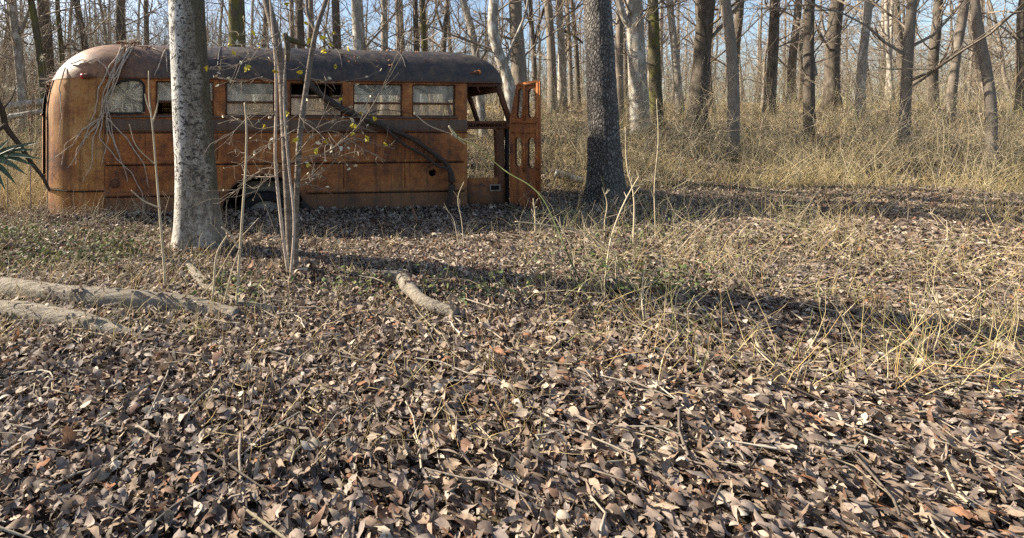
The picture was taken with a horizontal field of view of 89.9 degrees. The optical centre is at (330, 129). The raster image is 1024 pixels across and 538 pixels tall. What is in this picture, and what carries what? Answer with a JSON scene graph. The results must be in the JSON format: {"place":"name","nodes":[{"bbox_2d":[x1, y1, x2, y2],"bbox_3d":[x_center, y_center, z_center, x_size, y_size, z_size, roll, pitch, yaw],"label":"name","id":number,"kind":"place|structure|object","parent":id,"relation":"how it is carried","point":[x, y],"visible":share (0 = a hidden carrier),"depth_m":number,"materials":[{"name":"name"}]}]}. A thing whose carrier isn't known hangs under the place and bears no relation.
{"place":"outdoors","nodes":[
{"label":"outdoors","id":0,"kind":"place"},
{"bbox_2d":[0,0,1018,103],"label":"sky","id":1,"kind":"structure","parent":0,"point":[482,3],"materials":[{"name":"blue"}]},
{"bbox_2d":[0,101,1023,537],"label":"ground","id":2,"kind":"structure","parent":0,"point":[478,485],"depth_m":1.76,"materials":[{"name":"plant"}]},
{"bbox_2d":[0,138,39,188],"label":"fan palm","id":3,"kind":"object","parent":2,"relation":"on","point":[14,155],"visible":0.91,"depth_m":4.81,"materials":[{"name":"plant"}]},
{"bbox_2d":[0,83,50,190],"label":"leaning branch","id":4,"kind":"object","parent":2,"relation":"on","point":[5,126],"visible":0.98,"depth_m":4.82,"materials":[{"name":"brown plant"}]},
{"bbox_2d":[6,0,54,118],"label":"tree","id":5,"kind":"object","parent":2,"relation":"on","point":[42,24],"visible":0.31,"depth_m":16.84,"materials":[{"name":"brown plant"}]},
{"bbox_2d":[26,60,37,220],"bbox_3d":[-3.766,0.161,6.011,0.273,2.060,0.142,0,0,29],"label":"seed stalk","id":6,"kind":"object","parent":2,"relation":"on","point":[33,85],"visible":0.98,"depth_m":6.00,"materials":[{"name":"plant"}]},
{"bbox_2d":[0,2,68,100],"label":"bare tree","id":7,"kind":"object","parent":2,"relation":"on","point":[7,43],"visible":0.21,"depth_m":26.99,"materials":[{"name":"grey plant"}]},
{"bbox_2d":[0,0,70,131],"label":"tree","id":8,"kind":"object","parent":2,"relation":"on","point":[16,37],"visible":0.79,"depth_m":14.41,"materials":[{"name":"grey plant"}]},
{"bbox_2d":[40,54,48,210],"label":"seed stalk","id":9,"kind":"object","parent":2,"relation":"on","point":[48,130],"visible":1,"depth_m":6.40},
{"bbox_2d":[0,300,135,339],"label":"fallen log","id":10,"kind":"object","parent":2,"relation":"on","point":[42,310],"visible":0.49,"depth_m":2.73,"materials":[{"name":"brown wood"}]},
{"bbox_2d":[27,0,118,135],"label":"tree","id":11,"kind":"object","parent":2,"relation":"on","point":[38,42],"visible":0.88,"depth_m":13.93,"materials":[{"name":"brown plant"}]},
{"bbox_2d":[55,0,108,68],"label":"tree","id":12,"kind":"object","parent":2,"relation":"on","point":[60,37],"visible":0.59,"depth_m":15.94,"materials":[{"name":"brown plant"}]},
{"bbox_2d":[0,0,168,61],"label":"tree","id":13,"kind":"object","parent":2,"relation":"on","point":[120,26],"visible":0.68,"depth_m":16.83,"materials":[{"name":"grey plant"}]},
{"bbox_2d":[46,0,134,52],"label":"tree","id":14,"kind":"object","parent":2,"relation":"on","point":[75,4],"visible":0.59,"depth_m":16.93,"materials":[{"name":"grey plant"}]},
{"bbox_2d":[60,0,149,45],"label":"bare tree","id":15,"kind":"object","parent":2,"relation":"on","point":[100,4],"visible":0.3,"depth_m":22.27,"materials":[{"name":"grey plant"}]},
{"bbox_2d":[0,276,240,321],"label":"fallen log","id":16,"kind":"object","parent":2,"relation":"on","point":[108,296],"visible":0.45,"depth_m":2.97,"materials":[{"name":"brown wood"}]},
{"bbox_2d":[84,0,168,44],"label":"tree","id":17,"kind":"object","parent":2,"relation":"on","point":[146,3],"visible":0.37,"depth_m":19.92,"materials":[{"name":"brown plant"}]},
{"bbox_2d":[129,71,166,286],"bbox_3d":[-1.264,0.402,3.404,0.319,1.666,0.168,0,0,12],"label":"thin pole stem","id":18,"kind":"object","parent":2,"relation":"on","point":[159,212],"visible":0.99,"depth_m":3.38,"materials":[{"name":"wood"}]},
{"bbox_2d":[168,0,228,252],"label":"pale trunk tree","id":19,"kind":"object","parent":2,"relation":"on","point":[195,168],"visible":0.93,"depth_m":4.45,"materials":[{"name":"white plant"}]},
{"bbox_2d":[205,0,246,114],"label":"tree","id":20,"kind":"object","parent":2,"relation":"on","point":[235,12],"visible":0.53,"depth_m":12.34,"materials":[{"name":"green plant"}]},
{"bbox_2d":[199,218,258,300],"bbox_3d":[-0.684,0.866,3.024,0.461,0.614,0.064,0,0,0],"label":"thin pole stem","id":21,"kind":"object","parent":2,"relation":"on","point":[215,261],"visible":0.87,"depth_m":3.00,"materials":[{"name":"plant"}]},
{"bbox_2d":[184,260,276,313],"bbox_3d":[-0.799,1.086,3.343,0.193,0.087,1.262,0,0,-41],"label":"fallen log","id":22,"kind":"object","parent":2,"relation":"on","point":[194,274],"visible":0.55,"depth_m":3.13,"materials":[{"name":"brown wood"}]},
{"bbox_2d":[223,102,247,304],"bbox_3d":[-0.591,0.499,3.024,0.164,1.349,0.080,0,0,-41],"label":"thin pole stem","id":23,"kind":"object","parent":2,"relation":"on","point":[238,255],"visible":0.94,"depth_m":3.03,"materials":[{"name":"plant"}]},
{"bbox_2d":[218,0,268,100],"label":"bare tree","id":24,"kind":"object","parent":2,"relation":"on","point":[264,21],"visible":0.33,"depth_m":33.00,"materials":[{"name":"grey plant"}]},
{"bbox_2d":[245,0,284,100],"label":"bare tree","id":25,"kind":"object","parent":2,"relation":"on","point":[251,15],"visible":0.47,"depth_m":28.08,"materials":[{"name":"brown plant"}]},
{"bbox_2d":[247,0,314,109],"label":"tree","id":26,"kind":"object","parent":2,"relation":"on","point":[292,33],"visible":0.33,"depth_m":20.93,"materials":[{"name":"grey plant"}]},
{"bbox_2d":[40,45,540,216],"bbox_3d":[-0.686,0.240,7.578,7.173,3.038,2.496,0,0,-8],"label":"bus","id":27,"kind":"object","parent":2,"relation":"on","point":[402,177],"visible":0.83,"depth_m":6.72,"materials":[{"name":"metal"}]},
{"bbox_2d":[36,51,77,93],"bbox_3d":[-3.838,-0.785,6.792,0.675,0.630,0.433,0,0,0],"label":"debris nest","id":28,"kind":"object","parent":27,"relation":"attached to","point":[50,81],"visible":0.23,"depth_m":6.76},
{"bbox_2d":[56,43,167,210],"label":"hanging roots","id":29,"kind":"object","parent":27,"relation":"hanging from","point":[112,79],"visible":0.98,"depth_m":6.28,"materials":[{"name":"plant"}]},
{"bbox_2d":[116,37,145,47],"bbox_3d":[-2.757,-1.194,6.616,0.438,0.124,0.333,0,0,-16],"label":"debris nest","id":30,"kind":"object","parent":27,"relation":"on","point":[124,42],"visible":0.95,"depth_m":6.57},
{"bbox_2d":[116,43,429,65],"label":"roof leaves","id":31,"kind":"object","parent":27,"relation":"on","point":[284,48],"visible":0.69,"depth_m":7.00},
{"bbox_2d":[300,74,481,208],"bbox_3d":[0.878,0.193,6.724,2.631,1.936,0.176,0,0,-4],"label":"dark vine","id":32,"kind":"object","parent":27,"relation":"attached to","point":[314,88],"visible":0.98,"depth_m":6.70,"materials":[{"name":"brown plant"}]},
{"bbox_2d":[254,0,331,114],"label":"tree","id":33,"kind":"object","parent":2,"relation":"on","point":[299,26],"visible":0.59,"depth_m":17.86,"materials":[{"name":"grey plant"}]},
{"bbox_2d":[195,0,410,275],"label":"sapling","id":34,"kind":"object","parent":2,"relation":"on","point":[291,243],"visible":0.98,"depth_m":3.70,"materials":[{"name":"brown plant"}]},
{"bbox_2d":[292,0,371,109],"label":"tree","id":35,"kind":"object","parent":2,"relation":"on","point":[310,30],"visible":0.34,"depth_m":19.88,"materials":[{"name":"grey plant"}]},
{"bbox_2d":[272,0,394,114],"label":"tree","id":36,"kind":"object","parent":2,"relation":"on","point":[335,27],"visible":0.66,"depth_m":17.35,"materials":[{"name":"grey plant"}]},
{"bbox_2d":[46,194,649,285],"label":"drifted leaves","id":37,"kind":"object","parent":2,"relation":"on","point":[304,267],"visible":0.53,"depth_m":6.17,"materials":[{"name":"brown plant"}]},
{"bbox_2d":[327,0,427,113],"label":"tree","id":38,"kind":"object","parent":2,"relation":"on","point":[358,24],"visible":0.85,"depth_m":14.83,"materials":[{"name":"grey plant"}]},
{"bbox_2d":[0,135,756,306],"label":"ground weeds","id":39,"kind":"object","parent":2,"relation":"on","point":[619,286],"visible":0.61,"depth_m":3.72,"materials":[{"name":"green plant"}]},
{"bbox_2d":[352,0,431,112],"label":"bare tree","id":40,"kind":"object","parent":2,"relation":"on","point":[398,27],"visible":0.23,"depth_m":19.20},
{"bbox_2d":[373,0,412,50],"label":"bare tree","id":41,"kind":"object","parent":2,"relation":"on","point":[402,26],"visible":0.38,"depth_m":40.15,"materials":[{"name":"grey plant"}]},
{"bbox_2d":[348,0,445,114],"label":"tree","id":42,"kind":"object","parent":2,"relation":"on","point":[384,39],"visible":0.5,"depth_m":17.90,"materials":[{"name":"brown plant"}]},
{"bbox_2d":[390,0,438,105],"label":"tree","id":43,"kind":"object","parent":2,"relation":"on","point":[397,96],"visible":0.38,"depth_m":23.95,"materials":[{"name":"grey plant"}]},
{"bbox_2d":[384,270,459,317],"bbox_3d":[0.559,1.057,3.119,0.162,0.130,0.735,0,0,-24],"label":"fallen log","id":44,"kind":"object","parent":2,"relation":"on","point":[412,290],"visible":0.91,"depth_m":3.02,"materials":[{"name":"brown wood"}]},
{"bbox_2d":[401,0,455,109],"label":"tree","id":45,"kind":"object","parent":2,"relation":"on","point":[446,20],"visible":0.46,"depth_m":21.92,"materials":[{"name":"grey plant"}]},
{"bbox_2d":[372,0,488,52],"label":"tree","id":46,"kind":"object","parent":2,"relation":"on","point":[415,20],"visible":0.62,"depth_m":16.43,"materials":[{"name":"grey plant"}]},
{"bbox_2d":[363,0,533,114],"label":"tree","id":47,"kind":"object","parent":2,"relation":"on","point":[422,28],"visible":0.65,"depth_m":15.90,"materials":[{"name":"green plant"}]},
{"bbox_2d":[431,0,478,101],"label":"bare tree","id":48,"kind":"object","parent":2,"relation":"on","point":[448,31],"visible":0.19,"depth_m":41.33,"materials":[{"name":"brown plant"}]},
{"bbox_2d":[408,0,528,149],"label":"tree","id":49,"kind":"object","parent":2,"relation":"on","point":[501,60],"visible":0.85,"depth_m":11.93,"materials":[{"name":"beige plant"}]},
{"bbox_2d":[439,0,525,138],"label":"tree","id":50,"kind":"object","parent":2,"relation":"on","point":[480,99],"visible":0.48,"depth_m":13.41,"materials":[{"name":"grey plant"}]},
{"bbox_2d":[0,0,1016,103],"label":"woods","id":51,"kind":"object","parent":2,"relation":"on","point":[713,66],"visible":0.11,"depth_m":36.10,"materials":[{"name":"plant"}]},
{"bbox_2d":[440,0,579,143],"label":"tree","id":52,"kind":"object","parent":2,"relation":"on","point":[518,62],"visible":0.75,"depth_m":12.88,"materials":[{"name":"grey plant"}]},
{"bbox_2d":[0,97,1023,484],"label":"dry grass","id":53,"kind":"structure","parent":2,"relation":"on","point":[822,173],"depth_m":4.74,"materials":[{"name":"plant"}]},
{"bbox_2d":[554,169,585,184],"bbox_3d":[4.487,0.888,8.915,0.609,0.292,0.164,0,0,18],"label":"fallen log","id":54,"kind":"object","parent":53,"relation":"on","point":[570,178],"visible":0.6,"depth_m":8.88,"materials":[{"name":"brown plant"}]},
{"bbox_2d":[0,0,1023,318],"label":"undergrowth","id":55,"kind":"object","parent":2,"relation":"on","point":[56,64],"visible":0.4,"depth_m":11.47,"materials":[{"name":"plant"}]},
{"bbox_2d":[7,98,43,109],"bbox_3d":[-7.402,-0.718,12.411,2.110,0.391,0.253,0,0,9],"label":"fallen log","id":56,"kind":"object","parent":55,"relation":"on","point":[39,102],"visible":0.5,"depth_m":12.39,"materials":[{"name":"wood"}]},
{"bbox_2d":[9,109,41,119],"bbox_3d":[-7.186,-0.466,12.092,1.986,0.429,0.152,0,0,6],"label":"fallen log","id":57,"kind":"object","parent":55,"relation":"on","point":[12,116],"visible":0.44,"depth_m":12.09,"materials":[{"name":"wood"}]},
{"bbox_2d":[0,156,1023,537],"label":"fallen twigs","id":58,"kind":"object","parent":2,"relation":"on","point":[684,438],"visible":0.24,"depth_m":2.37,"materials":[{"name":"wood"}]},
{"bbox_2d":[452,129,585,291],"bbox_3d":[2.012,0.736,4.354,0.985,1.572,2.621,0,0,-6],"label":"briar vine","id":59,"kind":"object","parent":2,"relation":"on","point":[540,196],"visible":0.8,"depth_m":4.06,"materials":[{"name":"plant"}]},
{"bbox_2d":[502,0,565,110],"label":"tree","id":60,"kind":"object","parent":2,"relation":"on","point":[533,34],"visible":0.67,"depth_m":20.93,"materials":[{"name":"grey plant"}]},
{"bbox_2d":[526,0,564,113],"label":"tree","id":61,"kind":"object","parent":2,"relation":"on","point":[551,51],"visible":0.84,"depth_m":19.35,"materials":[{"name":"grey plant"}]},
{"bbox_2d":[506,0,584,108],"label":"tree","id":62,"kind":"object","parent":2,"relation":"on","point":[571,34],"visible":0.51,"depth_m":21.77,"materials":[{"name":"grey plant"}]},
{"bbox_2d":[522,0,585,105],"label":"tree","id":63,"kind":"object","parent":2,"relation":"on","point":[570,72],"visible":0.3,"depth_m":23.92,"materials":[{"name":"grey plant"}]},
{"bbox_2d":[533,0,583,105],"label":"tree","id":64,"kind":"object","parent":2,"relation":"on","point":[576,61],"visible":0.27,"depth_m":22.92,"materials":[{"name":"grey plant"}]},
{"bbox_2d":[554,0,615,110],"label":"bare tree","id":65,"kind":"object","parent":2,"relation":"on","point":[561,48],"visible":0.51,"depth_m":20.62,"materials":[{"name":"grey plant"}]},
{"bbox_2d":[582,0,629,205],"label":"dark trunk tree","id":66,"kind":"object","parent":2,"relation":"on","point":[604,158],"visible":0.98,"depth_m":7.37,"materials":[{"name":"grey plant"}]},
{"bbox_2d":[605,170,638,264],"bbox_3d":[2.369,0.791,3.902,0.270,0.929,0.108,0,0,-20],"label":"dry shoot","id":67,"kind":"object","parent":2,"relation":"on","point":[608,248],"visible":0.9,"depth_m":3.90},
{"bbox_2d":[573,0,671,117],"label":"tree","id":68,"kind":"object","parent":2,"relation":"on","point":[619,26],"visible":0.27,"depth_m":16.91,"materials":[{"name":"grey plant"}]},
{"bbox_2d":[613,11,646,102],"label":"bare tree","id":69,"kind":"object","parent":2,"relation":"on","point":[625,59],"visible":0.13,"depth_m":41.72,"materials":[{"name":"brown plant"}]},
{"bbox_2d":[620,127,642,242],"bbox_3d":[2.881,0.577,4.604,0.293,1.208,0.038,0,0,-14],"label":"dry shoot","id":70,"kind":"object","parent":2,"relation":"on","point":[633,196],"visible":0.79,"depth_m":4.60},
{"bbox_2d":[615,0,693,135],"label":"tree","id":71,"kind":"object","parent":2,"relation":"on","point":[632,17],"visible":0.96,"depth_m":13.82,"materials":[{"name":"beige plant"}]},
{"bbox_2d":[612,0,697,130],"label":"tree","id":72,"kind":"object","parent":2,"relation":"on","point":[654,62],"visible":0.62,"depth_m":14.87,"materials":[{"name":"brown plant"}]},
{"bbox_2d":[651,99,658,238],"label":"dry shoot","id":73,"kind":"object","parent":2,"relation":"on","point":[655,171],"visible":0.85,"depth_m":5.00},
{"bbox_2d":[627,186,694,193],"bbox_3d":[5.625,1.050,8.150,1.201,0.181,0.216,0,0,0],"label":"fallen log","id":74,"kind":"object","parent":2,"relation":"on","point":[642,191],"visible":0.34,"depth_m":8.09,"materials":[{"name":"wood"}]},
{"bbox_2d":[643,0,696,75],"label":"bare tree","id":75,"kind":"object","parent":2,"relation":"on","point":[661,34],"visible":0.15,"depth_m":32.06,"materials":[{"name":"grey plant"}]},
{"bbox_2d":[643,0,716,77],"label":"bare tree","id":76,"kind":"object","parent":2,"relation":"on","point":[679,33],"visible":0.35,"depth_m":49.09,"materials":[{"name":"grey plant"}]},
{"bbox_2d":[660,0,720,113],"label":"bare tree","id":77,"kind":"object","parent":2,"relation":"on","point":[674,43],"visible":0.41,"depth_m":18.91,"materials":[{"name":"grey grey twig"},{"name":"dark grey brown bark"}]},
{"bbox_2d":[659,0,748,103],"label":"bare tree","id":78,"kind":"object","parent":2,"relation":"on","point":[739,14],"visible":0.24,"depth_m":25.15,"materials":[{"name":"grey plant"}]},
{"bbox_2d":[661,0,747,52],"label":"bare tree","id":79,"kind":"object","parent":2,"relation":"on","point":[696,2],"visible":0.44,"depth_m":27.69,"materials":[{"name":"grey plant"}]},
{"bbox_2d":[684,0,748,130],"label":"bare tree","id":80,"kind":"object","parent":2,"relation":"on","point":[705,35],"visible":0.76,"depth_m":14.70,"materials":[{"name":"brown plant"}]},
{"bbox_2d":[677,0,767,112],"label":"bare tree","id":81,"kind":"object","parent":2,"relation":"on","point":[720,54],"visible":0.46,"depth_m":19.40,"materials":[{"name":"brown plant"}]},
{"bbox_2d":[720,0,741,160],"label":"bare tree","id":82,"kind":"object","parent":2,"relation":"on","point":[733,99],"visible":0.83,"depth_m":11.60,"materials":[{"name":"grey plant"}]},
{"bbox_2d":[740,0,768,99],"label":"bare tree","id":83,"kind":"object","parent":2,"relation":"on","point":[760,33],"visible":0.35,"depth_m":61.52,"materials":[{"name":"grey plant"}]},
{"bbox_2d":[722,0,789,107],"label":"bare tree","id":84,"kind":"object","parent":2,"relation":"on","point":[763,70],"visible":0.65,"depth_m":22.75,"materials":[{"name":"grey plant"}]},
{"bbox_2d":[744,0,803,104],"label":"bare tree","id":85,"kind":"object","parent":2,"relation":"on","point":[792,56],"visible":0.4,"depth_m":29.37,"materials":[{"name":"grey plant"}]},
{"bbox_2d":[741,0,862,118],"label":"bare tree","id":86,"kind":"object","parent":2,"relation":"on","point":[774,25],"visible":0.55,"depth_m":17.84,"materials":[{"name":"brown plant"}]},
{"bbox_2d":[751,0,855,102],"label":"bare tree","id":87,"kind":"object","parent":2,"relation":"on","point":[800,49],"visible":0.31,"depth_m":35.33,"materials":[{"name":"grey plant"}]},
{"bbox_2d":[733,0,885,139],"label":"bare tree","id":88,"kind":"object","parent":2,"relation":"on","point":[809,65],"visible":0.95,"depth_m":13.39,"materials":[{"name":"grey plant"}]},
{"bbox_2d":[780,0,844,111],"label":"bare tree","id":89,"kind":"object","parent":2,"relation":"on","point":[830,48],"visible":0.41,"depth_m":19.83,"materials":[{"name":"grey plant"}]},
{"bbox_2d":[783,0,869,85],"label":"bare tree","id":90,"kind":"object","parent":2,"relation":"on","point":[824,29],"visible":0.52,"depth_m":21.77,"materials":[{"name":"grey plant"}]},
{"bbox_2d":[787,0,878,122],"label":"bare tree","id":91,"kind":"object","parent":2,"relation":"on","point":[867,10],"visible":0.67,"depth_m":17.00,"materials":[{"name":"brown grey twig"},{"name":"dark grey brown bark"}]},
{"bbox_2d":[791,1,874,59],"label":"bare tree","id":92,"kind":"object","parent":2,"relation":"on","point":[843,19],"visible":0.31,"depth_m":25.57,"materials":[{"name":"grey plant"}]},
{"bbox_2d":[843,2,879,101],"bbox_3d":[42.164,-7.099,37.824,3.697,10.500,4.525,0,0,18],"label":"bare tree","id":93,"kind":"object","parent":2,"relation":"on","point":[857,45],"visible":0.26,"depth_m":37.74,"materials":[{"name":"grey plant"}]},
{"bbox_2d":[840,0,923,105],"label":"bare tree","id":94,"kind":"object","parent":2,"relation":"on","point":[887,39],"visible":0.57,"depth_m":26.29,"materials":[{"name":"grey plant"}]},
{"bbox_2d":[750,0,1023,155],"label":"bare tree","id":95,"kind":"object","parent":2,"relation":"on","point":[909,43],"visible":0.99,"depth_m":11.85,"materials":[{"name":"grey plant"}]},
{"bbox_2d":[851,0,944,102],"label":"bare tree","id":96,"kind":"object","parent":2,"relation":"on","point":[897,44],"visible":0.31,"depth_m":32.38,"materials":[{"name":"grey plant"}]},
{"bbox_2d":[849,0,946,95],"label":"bare tree","id":97,"kind":"object","parent":2,"relation":"on","point":[882,45],"visible":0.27,"depth_m":33.66,"materials":[{"name":"brown plant"}]},
{"bbox_2d":[859,0,954,104],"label":"bare tree","id":98,"kind":"object","parent":2,"relation":"on","point":[892,7],"visible":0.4,"depth_m":29.92,"materials":[{"name":"brown plant"}]},
{"bbox_2d":[879,0,995,111],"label":"bare tree","id":99,"kind":"object","parent":2,"relation":"on","point":[933,47],"visible":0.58,"depth_m":19.38,"materials":[{"name":"grey plant"}]},
{"bbox_2d":[933,290,961,351],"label":"bare shoot","id":100,"kind":"object","parent":2,"relation":"on","point":[936,342],"visible":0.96,"depth_m":2.41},
{"bbox_2d":[942,0,969,128],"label":"bare tree","id":101,"kind":"object","parent":2,"relation":"on","point":[953,78],"visible":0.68,"depth_m":15.23,"materials":[{"name":"grey plant"}]},
{"bbox_2d":[916,0,1015,93],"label":"bare tree","id":102,"kind":"object","parent":2,"relation":"on","point":[978,67],"visible":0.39,"depth_m":23.62,"materials":[{"name":"grey plant"}]},
{"bbox_2d":[920,0,1023,116],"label":"bare tree","id":103,"kind":"object","parent":2,"relation":"on","point":[1019,35],"visible":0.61,"depth_m":17.89,"materials":[{"name":"grey plant"}]},
{"bbox_2d":[939,0,1015,105],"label":"bare tree","id":104,"kind":"object","parent":2,"relation":"on","point":[990,55],"visible":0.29,"depth_m":25.44,"materials":[{"name":"plant"}]},
{"bbox_2d":[942,0,1013,100],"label":"bare tree","id":105,"kind":"object","parent":2,"relation":"on","point":[970,65],"visible":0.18,"depth_m":38.01,"materials":[{"name":"grey plant"}]},
{"bbox_2d":[947,0,1016,100],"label":"bare tree","id":106,"kind":"object","parent":2,"relation":"on","point":[999,43],"visible":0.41,"depth_m":24.09,"materials":[{"name":"grey plant"}]},
{"bbox_2d":[969,0,1000,166],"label":"bare tree","id":107,"kind":"object","parent":2,"relation":"on","point":[981,45],"visible":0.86,"depth_m":11.13,"materials":[{"name":"grey plant"}]},
{"bbox_2d":[963,0,1015,87],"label":"bare tree","id":108,"kind":"object","parent":2,"relation":"on","point":[988,9],"visible":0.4,"depth_m":36.57,"materials":[{"name":"grey plant"}]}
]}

